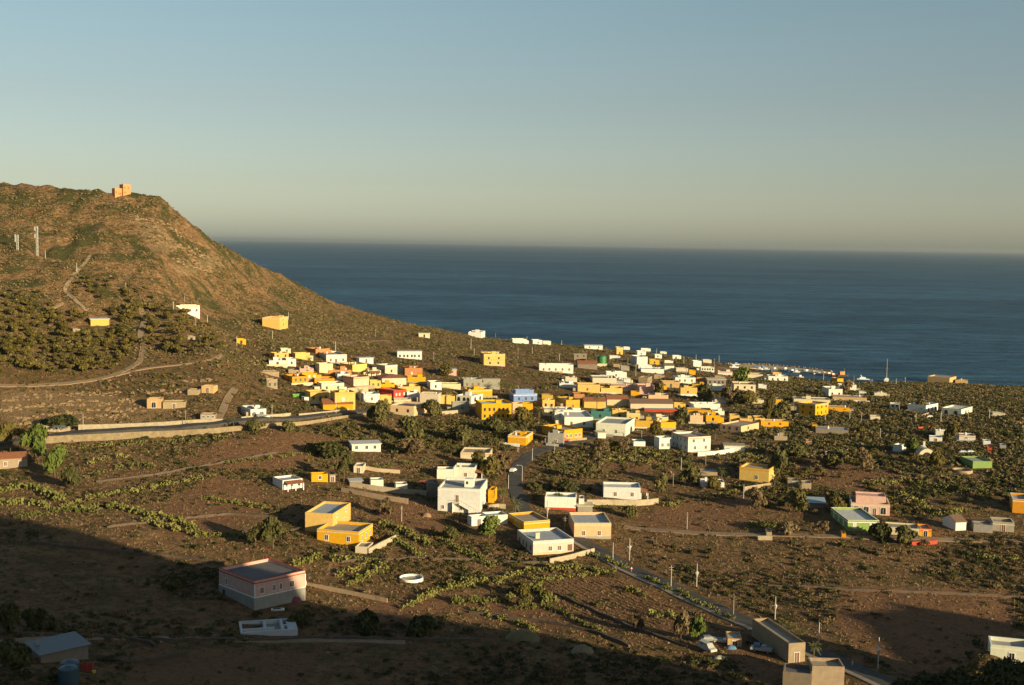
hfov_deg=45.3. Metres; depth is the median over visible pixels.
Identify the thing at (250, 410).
house
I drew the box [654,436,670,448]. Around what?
house
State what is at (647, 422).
house
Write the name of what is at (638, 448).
prickly pear hedge
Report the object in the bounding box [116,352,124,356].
pine tree
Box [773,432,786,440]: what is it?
house
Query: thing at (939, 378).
fort
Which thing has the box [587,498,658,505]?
garden wall
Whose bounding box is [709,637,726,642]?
trailer boat
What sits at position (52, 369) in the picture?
pine tree
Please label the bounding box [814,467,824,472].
shrub
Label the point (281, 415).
road parapet
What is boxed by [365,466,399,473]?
garden wall
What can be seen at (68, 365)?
pine tree
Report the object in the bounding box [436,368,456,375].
house
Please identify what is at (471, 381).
house
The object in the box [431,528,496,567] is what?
prickly pear hedge
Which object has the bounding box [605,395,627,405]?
house
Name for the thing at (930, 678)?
tree
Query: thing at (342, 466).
tree
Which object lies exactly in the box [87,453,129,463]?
prickly pear hedge
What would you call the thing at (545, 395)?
house
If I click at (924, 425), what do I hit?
shrub
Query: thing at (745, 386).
house
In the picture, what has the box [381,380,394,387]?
house
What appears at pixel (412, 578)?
round basin
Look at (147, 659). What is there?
dry stone wall
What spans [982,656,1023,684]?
tree
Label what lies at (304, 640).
path
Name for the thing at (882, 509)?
window
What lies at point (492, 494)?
house
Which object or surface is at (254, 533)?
tree
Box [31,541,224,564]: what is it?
dry stone wall
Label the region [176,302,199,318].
house
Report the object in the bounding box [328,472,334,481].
ruined house
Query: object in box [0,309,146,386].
hill track
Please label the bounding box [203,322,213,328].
pine tree
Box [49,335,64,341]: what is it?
pine tree
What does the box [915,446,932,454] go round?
vaulted cistern
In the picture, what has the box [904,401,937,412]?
house
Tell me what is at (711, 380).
concrete building
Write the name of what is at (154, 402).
ruined house
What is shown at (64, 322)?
pine tree
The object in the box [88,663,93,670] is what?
crate
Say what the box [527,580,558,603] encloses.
prickly pear hedge
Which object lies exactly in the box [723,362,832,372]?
breakwater rocks
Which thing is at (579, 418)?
house
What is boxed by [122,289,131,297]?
pine tree
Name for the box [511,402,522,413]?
house
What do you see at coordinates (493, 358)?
house
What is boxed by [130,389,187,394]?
rock ledge
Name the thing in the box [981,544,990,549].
shrub
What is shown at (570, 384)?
house
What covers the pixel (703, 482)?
house
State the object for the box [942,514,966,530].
cabin
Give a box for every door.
[330,476,334,481]
[732,640,737,646]
[794,652,799,661]
[872,508,876,514]
[1001,525,1005,531]
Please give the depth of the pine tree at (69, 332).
584.45 m
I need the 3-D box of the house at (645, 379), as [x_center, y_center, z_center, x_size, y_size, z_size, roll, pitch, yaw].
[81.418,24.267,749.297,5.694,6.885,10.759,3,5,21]
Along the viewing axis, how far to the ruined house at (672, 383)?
730.91 m
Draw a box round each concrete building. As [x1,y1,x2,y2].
[573,353,586,361]
[705,377,726,384]
[783,663,811,684]
[807,657,844,684]
[831,377,842,381]
[971,520,992,532]
[990,517,1014,531]
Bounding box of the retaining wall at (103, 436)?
[45,413,365,443]
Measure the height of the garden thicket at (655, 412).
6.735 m
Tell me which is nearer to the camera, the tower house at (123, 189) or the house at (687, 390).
the house at (687, 390)
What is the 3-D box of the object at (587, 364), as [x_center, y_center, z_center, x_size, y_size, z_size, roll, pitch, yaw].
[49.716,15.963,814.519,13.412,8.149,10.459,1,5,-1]
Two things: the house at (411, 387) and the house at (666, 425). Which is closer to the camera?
the house at (666, 425)
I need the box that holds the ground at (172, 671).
[0,183,1023,684]
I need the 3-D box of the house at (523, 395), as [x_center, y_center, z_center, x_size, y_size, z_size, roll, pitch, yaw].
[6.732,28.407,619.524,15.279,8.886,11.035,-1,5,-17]
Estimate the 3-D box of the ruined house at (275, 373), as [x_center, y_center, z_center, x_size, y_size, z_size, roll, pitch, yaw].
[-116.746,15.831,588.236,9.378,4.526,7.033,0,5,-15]
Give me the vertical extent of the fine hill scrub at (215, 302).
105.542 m
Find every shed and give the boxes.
[23,631,90,662]
[88,318,109,325]
[320,398,353,409]
[347,478,363,482]
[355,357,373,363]
[369,477,382,485]
[395,481,406,488]
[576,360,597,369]
[576,502,593,511]
[594,430,606,437]
[620,365,628,370]
[631,439,644,445]
[643,407,677,412]
[722,442,745,451]
[725,631,741,646]
[807,496,826,507]
[929,435,941,441]
[960,456,991,467]
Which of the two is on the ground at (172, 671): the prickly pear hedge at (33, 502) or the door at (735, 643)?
the prickly pear hedge at (33, 502)
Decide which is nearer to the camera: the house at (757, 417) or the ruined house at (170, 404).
the ruined house at (170, 404)
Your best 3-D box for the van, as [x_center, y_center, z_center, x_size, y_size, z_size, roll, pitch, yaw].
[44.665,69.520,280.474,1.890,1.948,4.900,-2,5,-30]
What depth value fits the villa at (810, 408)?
617.24 m
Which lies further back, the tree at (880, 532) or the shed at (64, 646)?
the tree at (880, 532)
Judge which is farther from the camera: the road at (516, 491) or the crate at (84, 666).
the road at (516, 491)
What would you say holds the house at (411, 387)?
on the ground at (172, 671)
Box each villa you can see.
[219,558,306,609]
[305,501,350,531]
[376,363,396,373]
[438,477,486,514]
[453,463,483,478]
[475,399,511,419]
[590,416,634,436]
[671,431,715,453]
[796,399,827,416]
[837,382,860,390]
[849,491,889,515]
[988,636,1023,663]
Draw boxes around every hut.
[236,338,245,344]
[354,462,365,472]
[579,495,583,503]
[688,370,695,374]
[765,528,771,535]
[787,477,798,485]
[800,480,810,488]
[811,423,816,429]
[840,530,845,536]
[889,402,898,408]
[893,443,905,451]
[982,439,990,444]
[999,443,1005,448]
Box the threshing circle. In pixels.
[952,467,972,473]
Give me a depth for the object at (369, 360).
680.15 m
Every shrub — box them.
[369,429,376,435]
[531,486,542,491]
[532,482,542,487]
[549,477,557,482]
[687,548,696,554]
[704,548,713,553]
[733,463,742,467]
[746,558,755,562]
[761,430,772,434]
[776,500,787,506]
[788,540,798,544]
[793,556,805,560]
[798,471,808,475]
[802,467,813,472]
[812,461,823,466]
[814,389,824,394]
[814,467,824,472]
[821,472,829,476]
[837,541,848,546]
[854,426,866,431]
[862,565,872,570]
[863,485,873,489]
[869,448,877,452]
[873,548,885,554]
[890,548,900,552]
[919,423,929,428]
[919,539,929,545]
[920,492,931,498]
[941,499,954,504]
[941,550,951,553]
[954,446,963,449]
[954,485,969,490]
[962,550,972,555]
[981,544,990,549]
[999,491,1009,495]
[1000,449,1009,452]
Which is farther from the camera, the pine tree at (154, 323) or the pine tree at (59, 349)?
the pine tree at (154, 323)
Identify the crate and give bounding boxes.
[81,663,87,670]
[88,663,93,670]
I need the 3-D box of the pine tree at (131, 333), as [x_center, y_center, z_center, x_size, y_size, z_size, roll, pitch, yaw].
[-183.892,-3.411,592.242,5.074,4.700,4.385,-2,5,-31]
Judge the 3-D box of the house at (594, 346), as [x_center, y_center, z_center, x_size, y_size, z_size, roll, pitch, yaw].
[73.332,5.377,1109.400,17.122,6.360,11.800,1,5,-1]
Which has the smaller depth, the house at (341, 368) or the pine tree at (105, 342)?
the pine tree at (105, 342)
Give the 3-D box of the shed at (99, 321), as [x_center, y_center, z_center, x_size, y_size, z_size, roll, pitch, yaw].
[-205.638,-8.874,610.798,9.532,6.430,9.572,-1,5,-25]
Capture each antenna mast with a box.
[15,234,18,249]
[34,226,37,254]
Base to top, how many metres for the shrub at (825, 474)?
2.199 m
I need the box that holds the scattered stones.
[2,185,1015,676]
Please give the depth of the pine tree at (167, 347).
574.02 m
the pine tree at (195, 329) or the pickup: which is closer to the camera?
the pickup
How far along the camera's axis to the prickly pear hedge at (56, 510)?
377.78 m
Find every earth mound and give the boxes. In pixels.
[422,512,430,516]
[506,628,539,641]
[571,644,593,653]
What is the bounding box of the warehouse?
[628,398,673,408]
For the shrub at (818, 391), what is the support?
on the ground at (172, 671)
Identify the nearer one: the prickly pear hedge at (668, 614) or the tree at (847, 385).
the prickly pear hedge at (668, 614)
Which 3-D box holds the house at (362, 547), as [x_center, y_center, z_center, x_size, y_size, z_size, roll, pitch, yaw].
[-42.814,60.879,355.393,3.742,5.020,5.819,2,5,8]
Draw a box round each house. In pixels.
[0,451,27,468]
[112,184,130,197]
[147,397,163,408]
[163,400,186,408]
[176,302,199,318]
[187,335,194,339]
[188,388,200,394]
[200,412,216,418]
[201,384,217,393]
[239,618,297,635]
[241,404,269,416]
[262,315,287,329]
[262,370,278,376]
[265,378,276,388]
[266,357,287,367]
[269,351,288,358]
[273,475,303,491]
[279,348,290,352]
[284,357,295,366]
[284,373,312,385]
[287,369,296,373]
[292,352,312,360]
[297,365,313,373]
[301,372,320,380]
[301,389,328,403]
[306,347,331,354]
[310,472,327,481]
[312,381,343,392]
[313,376,333,382]
[315,362,332,372]
[317,521,372,546]
[319,351,346,363]
[328,366,351,374]
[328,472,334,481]
[330,389,354,409]
[335,371,349,379]
[340,362,368,371]
[342,372,374,388]
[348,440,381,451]
[355,541,372,553]
[359,392,379,402]
[363,367,380,376]
[369,379,380,387]
[375,374,406,384]
[378,387,405,397]
[380,394,391,403]
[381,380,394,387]
[390,401,426,415]
[391,398,410,402]
[396,350,421,359]
[396,383,419,392]
[402,366,421,374]
[406,373,426,383]
[406,389,418,399]
[417,332,429,337]
[417,391,441,403]
[426,479,437,495]
[427,380,441,389]
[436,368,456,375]
[437,466,452,478]
[441,395,454,403]
[442,382,460,389]
[447,401,468,412]
[456,391,482,403]
[460,447,492,458]
[461,377,483,386]
[463,386,496,397]
[467,514,485,525]
[468,329,484,337]
[480,351,504,365]
[481,511,507,524]
[482,378,499,389]
[488,486,496,502]
[504,431,532,446]
[508,511,549,528]
[510,389,536,402]
[511,338,528,343]
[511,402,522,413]
[517,527,573,554]
[522,402,532,410]
[531,339,541,344]
[534,401,541,405]
[538,363,572,373]
[541,394,552,397]
[541,395,554,407]
[542,341,550,344]
[542,406,572,415]
[542,424,586,440]
[545,429,564,446]
[545,492,576,510]
[552,410,592,426]
[554,410,563,416]
[555,396,580,409]
[559,380,575,387]
[561,376,576,381]
[568,512,610,538]
[572,382,599,392]
[572,392,584,397]
[582,397,605,408]
[583,344,602,349]
[590,375,622,384]
[590,407,610,419]
[599,370,626,377]
[599,385,621,393]
[603,482,647,499]
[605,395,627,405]
[609,355,619,359]
[610,383,634,390]
[611,408,626,416]
[613,364,621,368]
[618,377,632,382]
[626,410,643,418]
[630,391,639,395]
[631,355,647,363]
[634,416,652,428]
[636,350,645,354]
[636,383,654,395]
[637,364,651,369]
[638,376,651,382]
[640,367,663,373]
[643,392,667,398]
[644,414,667,421]
[648,359,658,364]
[653,374,664,378]
[654,354,661,358]
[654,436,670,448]
[655,420,675,430]
[661,380,679,387]
[662,363,674,370]
[672,355,680,358]
[673,374,695,383]
[673,402,684,407]
[675,365,687,371]
[677,385,697,396]
[686,407,710,415]
[688,413,704,423]
[689,399,719,409]
[691,360,701,366]
[691,382,704,386]
[694,469,716,475]
[696,366,713,371]
[696,377,704,381]
[700,477,723,486]
[702,359,711,362]
[704,411,723,423]
[707,383,730,390]
[711,408,724,416]
[712,397,726,403]
[717,369,732,374]
[718,420,758,432]
[729,413,738,421]
[731,381,755,392]
[739,415,752,421]
[739,462,774,482]
[748,373,762,378]
[752,415,764,420]
[752,618,805,662]
[753,419,788,426]
[754,399,763,403]
[758,384,766,388]
[764,374,787,380]
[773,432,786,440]
[775,404,796,410]
[792,395,829,403]
[815,426,848,433]
[822,385,842,395]
[828,405,853,411]
[831,394,869,401]
[831,507,878,530]
[869,415,879,419]
[872,391,889,396]
[885,522,918,534]
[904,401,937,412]
[916,523,931,536]
[934,429,956,436]
[941,405,971,415]
[954,432,975,442]
[955,378,967,383]
[991,412,1004,415]
[1009,493,1023,513]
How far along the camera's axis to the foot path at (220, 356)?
556.74 m
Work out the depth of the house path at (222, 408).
514.28 m
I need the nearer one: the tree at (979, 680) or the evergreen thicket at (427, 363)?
the tree at (979, 680)
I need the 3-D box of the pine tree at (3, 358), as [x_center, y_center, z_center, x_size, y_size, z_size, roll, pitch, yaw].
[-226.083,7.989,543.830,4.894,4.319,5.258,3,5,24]
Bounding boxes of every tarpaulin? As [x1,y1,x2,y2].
[291,596,301,602]
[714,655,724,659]
[726,644,736,649]
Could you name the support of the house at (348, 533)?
on the ground at (172, 671)
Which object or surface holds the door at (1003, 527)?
in the concrete building at (1003, 524)
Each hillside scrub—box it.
[0,183,1023,489]
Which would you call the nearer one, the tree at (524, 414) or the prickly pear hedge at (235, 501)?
the prickly pear hedge at (235, 501)
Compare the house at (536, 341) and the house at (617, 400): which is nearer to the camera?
the house at (617, 400)
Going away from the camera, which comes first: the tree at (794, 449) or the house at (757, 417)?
the tree at (794, 449)
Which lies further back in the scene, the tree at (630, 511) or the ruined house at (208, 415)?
the ruined house at (208, 415)
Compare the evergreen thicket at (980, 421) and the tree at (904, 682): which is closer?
the tree at (904, 682)
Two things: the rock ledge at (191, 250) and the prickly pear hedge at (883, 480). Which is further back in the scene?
the rock ledge at (191, 250)
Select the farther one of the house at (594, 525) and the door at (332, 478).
the door at (332, 478)
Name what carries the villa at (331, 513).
on the ground at (172, 671)
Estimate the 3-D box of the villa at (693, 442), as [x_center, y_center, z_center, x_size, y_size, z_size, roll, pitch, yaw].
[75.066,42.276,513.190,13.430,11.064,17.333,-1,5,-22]
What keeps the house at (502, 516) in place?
on the ground at (172, 671)
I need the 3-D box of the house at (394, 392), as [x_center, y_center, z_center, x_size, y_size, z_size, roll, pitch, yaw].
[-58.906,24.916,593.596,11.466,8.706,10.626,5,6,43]
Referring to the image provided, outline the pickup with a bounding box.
[750,642,772,653]
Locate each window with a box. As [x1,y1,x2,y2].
[289,580,294,587]
[557,545,561,550]
[880,507,885,514]
[1009,652,1014,658]
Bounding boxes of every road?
[0,409,427,444]
[507,434,893,684]
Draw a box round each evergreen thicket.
[283,341,479,379]
[541,393,705,410]
[541,447,684,473]
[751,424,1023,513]
[753,381,1022,428]
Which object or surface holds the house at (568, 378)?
on the ground at (172, 671)
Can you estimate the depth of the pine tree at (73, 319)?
601.88 m
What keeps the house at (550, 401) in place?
on the ground at (172, 671)
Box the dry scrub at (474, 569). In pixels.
[0,431,1023,684]
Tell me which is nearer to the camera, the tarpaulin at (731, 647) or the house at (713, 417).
the tarpaulin at (731, 647)
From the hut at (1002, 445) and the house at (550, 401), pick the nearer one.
the hut at (1002, 445)
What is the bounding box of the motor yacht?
[854,376,872,381]
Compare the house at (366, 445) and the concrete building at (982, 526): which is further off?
the house at (366, 445)
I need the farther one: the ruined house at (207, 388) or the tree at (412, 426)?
the ruined house at (207, 388)
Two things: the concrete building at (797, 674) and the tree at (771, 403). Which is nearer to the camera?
the concrete building at (797, 674)
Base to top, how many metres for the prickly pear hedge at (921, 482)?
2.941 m
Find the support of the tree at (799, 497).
on the ground at (172, 671)
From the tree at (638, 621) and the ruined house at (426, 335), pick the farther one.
the ruined house at (426, 335)
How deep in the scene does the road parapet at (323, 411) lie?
524.94 m
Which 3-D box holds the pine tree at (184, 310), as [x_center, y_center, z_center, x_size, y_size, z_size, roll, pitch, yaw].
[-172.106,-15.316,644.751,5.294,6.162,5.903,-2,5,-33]
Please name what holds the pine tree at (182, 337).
on the ground at (172, 671)
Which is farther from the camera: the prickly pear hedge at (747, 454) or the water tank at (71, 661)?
the prickly pear hedge at (747, 454)
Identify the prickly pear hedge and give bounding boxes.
[0,482,65,501]
[0,496,50,508]
[12,506,99,517]
[61,501,203,530]
[62,473,216,503]
[71,435,225,448]
[83,461,155,477]
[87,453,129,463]
[137,516,207,537]
[196,530,245,537]
[199,495,270,508]
[223,450,353,463]
[290,552,377,565]
[333,561,389,577]
[343,569,385,586]
[373,460,427,467]
[375,519,430,544]
[387,532,425,557]
[399,576,501,608]
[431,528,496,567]
[446,566,530,586]
[450,592,515,605]
[470,606,538,630]
[508,603,605,632]
[524,561,616,574]
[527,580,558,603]
[531,569,608,580]
[587,551,630,567]
[588,447,671,458]
[593,504,636,509]
[599,456,659,465]
[623,585,646,597]
[642,575,735,619]
[647,609,679,619]
[663,500,682,506]
[715,489,736,495]
[729,451,759,459]
[748,520,792,527]
[860,476,904,484]
[898,491,929,507]
[904,477,981,493]
[927,507,969,514]
[975,552,1021,559]
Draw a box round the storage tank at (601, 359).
[597,355,606,363]
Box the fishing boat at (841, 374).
[836,368,848,376]
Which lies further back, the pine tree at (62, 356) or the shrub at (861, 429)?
the shrub at (861, 429)
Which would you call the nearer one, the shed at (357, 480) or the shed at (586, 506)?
the shed at (586, 506)
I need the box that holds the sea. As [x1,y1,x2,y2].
[213,240,1023,385]
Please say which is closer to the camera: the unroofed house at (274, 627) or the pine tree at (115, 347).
the unroofed house at (274, 627)
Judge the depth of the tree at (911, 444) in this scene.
504.58 m
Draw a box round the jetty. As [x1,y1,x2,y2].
[729,364,831,375]
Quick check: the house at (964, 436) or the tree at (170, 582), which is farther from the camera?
the house at (964, 436)
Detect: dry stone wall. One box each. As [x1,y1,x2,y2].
[0,631,479,641]
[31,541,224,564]
[32,650,187,663]
[96,451,277,482]
[101,633,156,647]
[106,512,287,527]
[241,528,298,532]
[298,337,389,343]
[341,556,548,563]
[469,610,629,647]
[554,592,688,647]
[768,584,1023,597]
[866,467,990,479]
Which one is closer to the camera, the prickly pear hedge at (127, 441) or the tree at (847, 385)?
the prickly pear hedge at (127, 441)
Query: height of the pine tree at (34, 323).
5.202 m
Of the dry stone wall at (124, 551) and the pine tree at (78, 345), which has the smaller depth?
the dry stone wall at (124, 551)
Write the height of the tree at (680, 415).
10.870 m
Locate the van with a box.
[698,639,716,652]
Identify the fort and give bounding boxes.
[928,375,955,382]
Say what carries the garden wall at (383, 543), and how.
on the ground at (172, 671)
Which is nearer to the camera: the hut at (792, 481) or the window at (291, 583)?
the window at (291, 583)
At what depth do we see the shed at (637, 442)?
515.21 m
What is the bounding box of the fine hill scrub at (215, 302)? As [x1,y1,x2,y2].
[0,186,389,386]
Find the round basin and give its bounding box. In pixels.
[399,574,422,582]
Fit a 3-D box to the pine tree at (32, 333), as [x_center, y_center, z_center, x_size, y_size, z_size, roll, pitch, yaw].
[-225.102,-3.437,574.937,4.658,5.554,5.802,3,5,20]
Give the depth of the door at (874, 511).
409.47 m
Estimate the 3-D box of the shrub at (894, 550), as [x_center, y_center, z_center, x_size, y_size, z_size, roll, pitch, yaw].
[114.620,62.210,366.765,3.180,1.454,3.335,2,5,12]
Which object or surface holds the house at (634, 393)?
on the ground at (172, 671)
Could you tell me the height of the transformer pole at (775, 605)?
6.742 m
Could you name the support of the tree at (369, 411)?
on the ground at (172, 671)
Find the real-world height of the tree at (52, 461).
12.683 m
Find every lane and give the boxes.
[623,525,1022,542]
[843,442,1014,462]
[883,417,986,430]
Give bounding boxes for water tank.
[58,664,77,684]
[60,659,79,680]
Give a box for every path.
[0,636,404,644]
[42,255,90,311]
[115,354,223,376]
[216,388,237,418]
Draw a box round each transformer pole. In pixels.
[627,538,631,560]
[695,563,698,587]
[774,597,776,619]
[876,637,880,668]
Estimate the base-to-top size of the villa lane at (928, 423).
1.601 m
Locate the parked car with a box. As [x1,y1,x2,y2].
[699,635,716,642]
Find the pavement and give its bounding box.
[574,541,879,684]
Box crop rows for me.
[541,578,679,628]
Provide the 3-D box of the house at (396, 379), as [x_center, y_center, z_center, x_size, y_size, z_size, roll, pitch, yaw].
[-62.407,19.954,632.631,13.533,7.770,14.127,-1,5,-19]
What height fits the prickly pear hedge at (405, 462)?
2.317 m
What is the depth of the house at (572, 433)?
525.22 m
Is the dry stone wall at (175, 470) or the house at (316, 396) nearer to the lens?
the dry stone wall at (175, 470)
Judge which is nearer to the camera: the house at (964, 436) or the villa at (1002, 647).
the villa at (1002, 647)
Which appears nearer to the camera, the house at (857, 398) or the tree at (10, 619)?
the tree at (10, 619)
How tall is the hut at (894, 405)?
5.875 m
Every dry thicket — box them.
[283,342,475,374]
[534,392,745,410]
[537,446,693,472]
[756,380,1022,427]
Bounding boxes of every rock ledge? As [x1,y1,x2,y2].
[0,390,120,401]
[0,398,135,411]
[14,406,144,420]
[16,418,46,425]
[77,413,127,419]
[129,215,185,237]
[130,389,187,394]
[144,235,205,257]
[159,378,216,384]
[172,257,213,272]
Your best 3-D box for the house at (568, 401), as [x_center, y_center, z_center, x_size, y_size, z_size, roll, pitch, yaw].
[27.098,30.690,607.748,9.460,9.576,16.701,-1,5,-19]
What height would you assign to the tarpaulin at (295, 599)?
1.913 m
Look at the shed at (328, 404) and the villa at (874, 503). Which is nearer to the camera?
the villa at (874, 503)
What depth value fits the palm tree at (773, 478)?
444.98 m
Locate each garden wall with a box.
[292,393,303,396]
[307,582,387,602]
[341,487,407,503]
[347,387,367,392]
[350,482,426,495]
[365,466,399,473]
[368,535,395,553]
[441,409,462,414]
[488,504,505,508]
[549,548,594,562]
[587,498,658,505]
[697,448,733,455]
[744,482,771,491]
[758,536,771,539]
[911,540,937,545]
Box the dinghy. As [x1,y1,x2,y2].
[271,608,284,611]
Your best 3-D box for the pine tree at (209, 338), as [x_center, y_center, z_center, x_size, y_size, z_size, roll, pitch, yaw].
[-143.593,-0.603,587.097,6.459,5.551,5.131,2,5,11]
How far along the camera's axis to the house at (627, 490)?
426.69 m
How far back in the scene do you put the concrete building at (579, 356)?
855.50 m
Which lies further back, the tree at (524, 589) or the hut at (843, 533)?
the hut at (843, 533)
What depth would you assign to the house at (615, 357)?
929.34 m
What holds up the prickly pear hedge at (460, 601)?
on the ground at (172, 671)
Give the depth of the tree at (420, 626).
284.87 m
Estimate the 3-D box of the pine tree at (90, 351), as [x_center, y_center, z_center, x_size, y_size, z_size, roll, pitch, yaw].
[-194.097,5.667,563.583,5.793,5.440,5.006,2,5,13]
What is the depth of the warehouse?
622.83 m
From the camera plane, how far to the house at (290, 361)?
615.76 m
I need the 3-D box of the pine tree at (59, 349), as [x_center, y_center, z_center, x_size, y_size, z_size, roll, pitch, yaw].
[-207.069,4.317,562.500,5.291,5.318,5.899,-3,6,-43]
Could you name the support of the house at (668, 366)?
on the ground at (172, 671)
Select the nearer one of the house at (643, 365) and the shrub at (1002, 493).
the shrub at (1002, 493)
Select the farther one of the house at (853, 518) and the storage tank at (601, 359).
the storage tank at (601, 359)
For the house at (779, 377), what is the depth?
848.84 m
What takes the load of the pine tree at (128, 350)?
on the ground at (172, 671)
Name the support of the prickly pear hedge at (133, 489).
on the ground at (172, 671)
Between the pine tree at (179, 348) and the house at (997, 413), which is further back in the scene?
the house at (997, 413)
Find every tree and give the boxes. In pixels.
[0,356,7,361]
[0,422,26,451]
[0,601,20,634]
[0,638,33,671]
[2,338,14,342]
[2,341,13,344]
[2,345,13,354]
[4,349,13,356]
[6,308,17,316]
[9,321,17,326]
[11,317,22,322]
[11,325,23,334]
[14,358,24,363]
[15,347,26,353]
[16,334,25,339]
[17,306,26,310]
[18,423,48,461]
[19,323,31,333]
[20,298,28,303]
[21,313,30,319]
[21,341,28,345]
[21,607,58,629]
[22,350,30,356]
[23,305,33,312]
[24,346,33,351]
[24,360,36,371]
[25,357,34,361]
[26,329,36,337]
[26,336,36,341]
[29,320,37,326]
[31,303,40,308]
[35,363,46,371]
[36,318,45,326]
[40,413,79,427]
[42,444,67,475]
[48,367,57,372]
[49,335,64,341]
[51,316,61,325]
[51,344,60,352]
[54,347,66,352]
[55,310,63,314]
[56,328,67,336]
[58,320,67,324]
[58,353,69,361]
[59,464,81,488]
[63,330,75,335]
[64,363,74,370]
[68,335,76,343]
[68,347,79,353]
[69,308,79,312]
[69,317,76,323]
[71,358,80,363]
[74,342,83,351]
[75,359,86,365]
[76,330,90,337]
[77,363,89,370]
[78,311,89,319]
[80,356,94,363]
[81,336,90,346]
[81,349,95,356]
[82,341,92,347]
[92,333,103,336]
[95,353,111,359]
[101,339,110,347]
[105,334,116,339]
[108,306,116,311]
[112,345,120,349]
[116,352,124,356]
[118,314,128,322]
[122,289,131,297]
[123,348,132,356]
[124,341,135,345]
[125,303,134,310]
[126,331,135,334]
[127,314,134,322]
[129,297,136,303]
[138,337,149,344]
[143,314,152,321]
[146,325,155,332]
[149,320,159,326]
[153,306,163,313]
[161,577,181,590]
[162,344,169,351]
[163,311,172,318]
[163,341,172,345]
[167,327,174,334]
[169,309,178,317]
[170,344,180,352]
[174,346,186,353]
[175,327,186,334]
[176,334,187,339]
[176,338,182,344]
[179,308,189,312]
[180,317,190,324]
[187,341,199,350]
[190,326,202,332]
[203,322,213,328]
[204,336,216,343]
[214,341,224,347]
[245,418,265,430]
[246,524,262,545]
[260,380,268,387]
[261,515,285,548]
[280,420,296,432]
[285,608,310,627]
[304,442,320,454]
[315,441,347,458]
[334,454,353,482]
[354,608,379,636]
[366,405,375,417]
[370,399,390,423]
[379,497,394,517]
[398,415,424,438]
[399,438,424,455]
[405,613,436,637]
[420,399,441,416]
[437,364,452,375]
[440,386,450,403]
[442,525,459,539]
[444,424,472,441]
[470,450,485,468]
[477,514,500,538]
[480,454,500,476]
[484,416,506,430]
[497,453,511,473]
[497,487,508,503]
[508,497,522,512]
[514,406,533,423]
[516,593,533,607]
[518,581,530,596]
[534,407,542,421]
[548,406,558,421]
[556,478,579,492]
[560,462,570,476]
[579,463,594,481]
[593,438,609,453]
[606,439,619,450]
[616,438,629,452]
[622,505,637,516]
[629,613,644,631]
[649,422,662,435]
[653,474,667,492]
[654,381,663,392]
[672,406,687,425]
[673,609,690,641]
[678,462,701,485]
[688,615,707,640]
[696,382,713,400]
[707,475,721,488]
[721,386,739,403]
[732,365,749,381]
[733,389,757,403]
[749,486,769,508]
[765,391,775,418]
[767,449,789,478]
[769,474,777,484]
[772,399,790,418]
[777,618,786,628]
[779,441,808,457]
[779,519,799,534]
[788,623,796,633]
[789,487,809,512]
[795,628,806,639]
[806,641,822,656]
[815,521,828,533]
[820,448,845,468]
[829,495,846,507]
[839,379,852,390]
[857,449,872,473]
[868,522,892,541]
[889,676,926,684]
[895,524,919,542]
[903,438,918,452]
[910,669,950,684]
[915,401,926,408]
[929,450,944,466]
[935,667,980,684]
[943,423,959,437]
[962,660,991,684]
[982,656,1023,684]
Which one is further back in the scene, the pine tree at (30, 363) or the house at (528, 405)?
the house at (528, 405)
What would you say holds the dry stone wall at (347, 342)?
on the ground at (172, 671)
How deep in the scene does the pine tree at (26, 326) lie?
578.87 m
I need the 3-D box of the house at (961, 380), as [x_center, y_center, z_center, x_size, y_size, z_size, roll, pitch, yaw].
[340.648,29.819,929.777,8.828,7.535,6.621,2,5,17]
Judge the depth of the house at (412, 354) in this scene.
738.01 m
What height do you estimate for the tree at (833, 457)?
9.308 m
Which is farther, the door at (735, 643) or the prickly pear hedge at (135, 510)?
the prickly pear hedge at (135, 510)
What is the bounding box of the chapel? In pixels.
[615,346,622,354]
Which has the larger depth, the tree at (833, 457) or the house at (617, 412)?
the house at (617, 412)
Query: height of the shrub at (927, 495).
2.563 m
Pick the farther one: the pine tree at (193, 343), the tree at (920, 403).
the tree at (920, 403)
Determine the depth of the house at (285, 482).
412.74 m
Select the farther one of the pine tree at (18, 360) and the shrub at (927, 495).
the pine tree at (18, 360)
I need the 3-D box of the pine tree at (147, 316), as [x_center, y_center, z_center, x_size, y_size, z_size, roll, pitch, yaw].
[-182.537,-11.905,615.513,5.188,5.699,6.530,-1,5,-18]
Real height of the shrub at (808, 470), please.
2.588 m
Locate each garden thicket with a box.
[284,341,479,376]
[297,418,534,454]
[537,394,736,414]
[539,447,694,474]
[738,425,1023,513]
[749,380,1023,427]
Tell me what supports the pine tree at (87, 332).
on the ground at (172, 671)
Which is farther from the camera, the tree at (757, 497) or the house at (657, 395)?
the house at (657, 395)
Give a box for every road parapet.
[43,425,70,431]
[78,419,222,429]
[241,413,290,417]
[298,408,348,414]
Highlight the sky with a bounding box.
[0,0,1023,252]
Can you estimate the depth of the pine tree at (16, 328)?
577.30 m
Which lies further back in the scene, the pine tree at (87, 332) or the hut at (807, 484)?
the pine tree at (87, 332)
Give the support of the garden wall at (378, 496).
on the ground at (172, 671)

